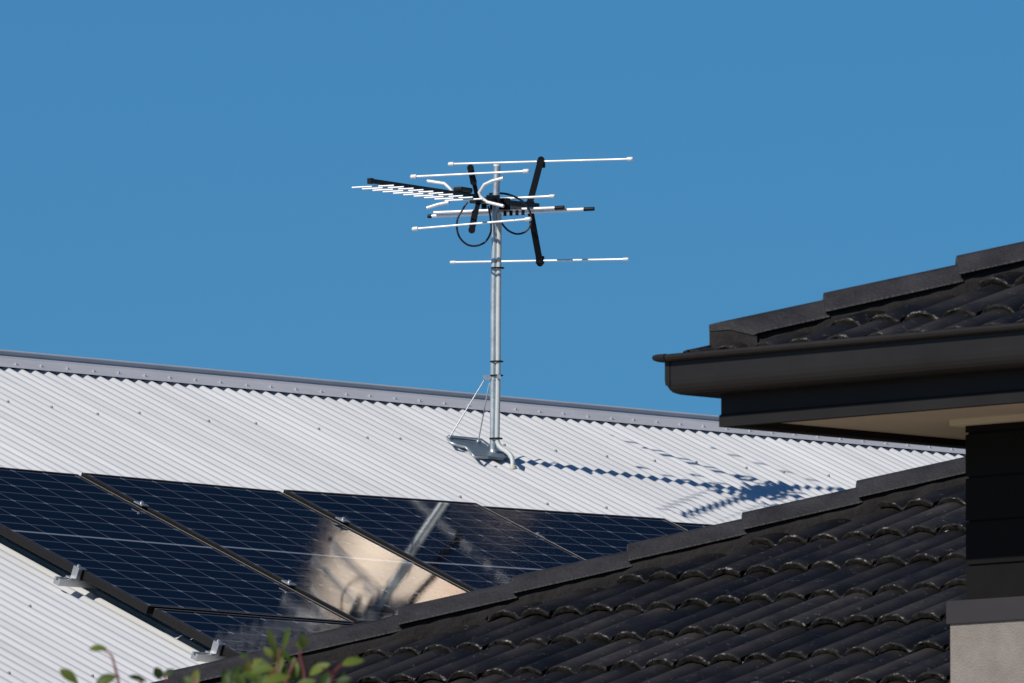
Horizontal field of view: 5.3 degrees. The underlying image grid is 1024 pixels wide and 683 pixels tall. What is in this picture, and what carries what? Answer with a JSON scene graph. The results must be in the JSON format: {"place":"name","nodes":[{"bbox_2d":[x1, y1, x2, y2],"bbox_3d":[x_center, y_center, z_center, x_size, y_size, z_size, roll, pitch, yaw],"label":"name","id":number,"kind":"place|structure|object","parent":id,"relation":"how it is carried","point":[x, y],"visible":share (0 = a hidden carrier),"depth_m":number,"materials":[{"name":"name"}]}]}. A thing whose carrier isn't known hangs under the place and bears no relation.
{"place":"outdoors","nodes":[
{"label":"outdoors","id":0,"kind":"place"},
{"bbox_2d":[0,0,1023,415],"label":"sky","id":1,"kind":"structure","parent":0,"point":[178,177],"materials":[{"name":"blue"}]},
{"bbox_2d":[151,241,1023,682],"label":"tiled house","id":2,"kind":"structure","parent":0,"point":[881,579],"depth_m":32.51,"materials":[{"name":"black tile"}]},
{"label":"ground","id":3,"kind":"structure","parent":0,"visible":0},
{"bbox_2d":[60,627,364,682],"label":"shrub","id":4,"kind":"object","parent":3,"relation":"on","point":[279,672],"visible":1,"depth_m":16.05,"materials":[{"name":"green plant"}]},
{"bbox_2d":[0,349,964,682],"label":"metal roofed house","id":5,"kind":"structure","parent":3,"relation":"on","point":[72,415],"depth_m":46.99,"materials":[{"name":"white metal"}]},
{"bbox_2d":[53,564,296,588],"bbox_3d":[0.245,1.119,44.689,0.082,0.133,5.745,-5,-7,44],"label":"mounting rail","id":6,"kind":"object","parent":5,"relation":"attached to","point":[74,579],"visible":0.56,"depth_m":42.69,"materials":[{"name":"metal"}]},
{"bbox_2d":[0,467,353,622],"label":"solar panel","id":7,"kind":"object","parent":6,"relation":"attached to","point":[130,554],"visible":0.88,"depth_m":43.32,"materials":[{"name":"blue"}]},
{"bbox_2d":[81,473,469,623],"bbox_3d":[-0.785,0.871,44.241,1.128,0.037,1.712,6,15,-46],"label":"solar panel","id":8,"kind":"object","parent":6,"relation":"attached to","point":[355,577],"visible":0.64,"depth_m":44.30,"materials":[{"name":"blue glass"}]},
{"bbox_2d":[673,522,711,529],"bbox_3d":[1.617,1.100,46.693,1.128,0.038,1.712,5,16,-46],"label":"solar panel","id":9,"kind":"object","parent":6,"relation":"attached to","point":[688,526],"visible":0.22,"depth_m":46.92,"materials":[{"name":"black glass"}]},
{"bbox_2d":[191,639,227,661],"bbox_3d":[-0.248,1.293,43.057,0.082,0.133,2.745,-5,-7,44],"label":"mounting rail","id":10,"kind":"object","parent":5,"relation":"attached to","point":[213,654],"visible":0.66,"depth_m":42.14,"materials":[{"name":"metal"}]},
{"bbox_2d":[152,608,353,657],"bbox_3d":[-0.427,1.369,42.261,1.128,0.037,1.712,6,15,-46],"label":"solar panel","id":11,"kind":"object","parent":10,"relation":"attached to","point":[238,634],"visible":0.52,"depth_m":42.49,"materials":[{"name":"blue glass"}]},
{"bbox_2d":[134,501,544,537],"bbox_3d":[-0.346,0.816,45.319,0.082,0.133,5.705,-5,-7,44],"label":"mounting rail","id":12,"kind":"object","parent":5,"relation":"attached to","point":[142,504],"visible":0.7,"depth_m":44.94,"materials":[{"name":"metal"}]},
{"bbox_2d":[283,489,584,590],"bbox_3d":[0.017,0.941,45.057,1.128,0.037,1.712,5,16,-46],"label":"solar panel","id":13,"kind":"object","parent":12,"relation":"attached to","point":[470,546],"visible":0.63,"depth_m":45.26,"materials":[{"name":"blue glass"}]},
{"bbox_2d":[483,506,687,559],"bbox_3d":[0.817,1.020,45.875,1.128,0.037,1.712,5,16,-46],"label":"solar panel","id":14,"kind":"object","parent":12,"relation":"attached to","point":[586,536],"visible":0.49,"depth_m":46.19,"materials":[{"name":"blue glass"}]},
{"bbox_2d":[352,156,633,469],"bbox_3d":[-0.206,-0.171,47.308,0.887,1.432,1.736,-2,-6,23],"label":"tv antenna","id":15,"kind":"object","parent":5,"relation":"on","point":[481,448],"visible":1,"depth_m":47.64,"materials":[{"name":"metal"}]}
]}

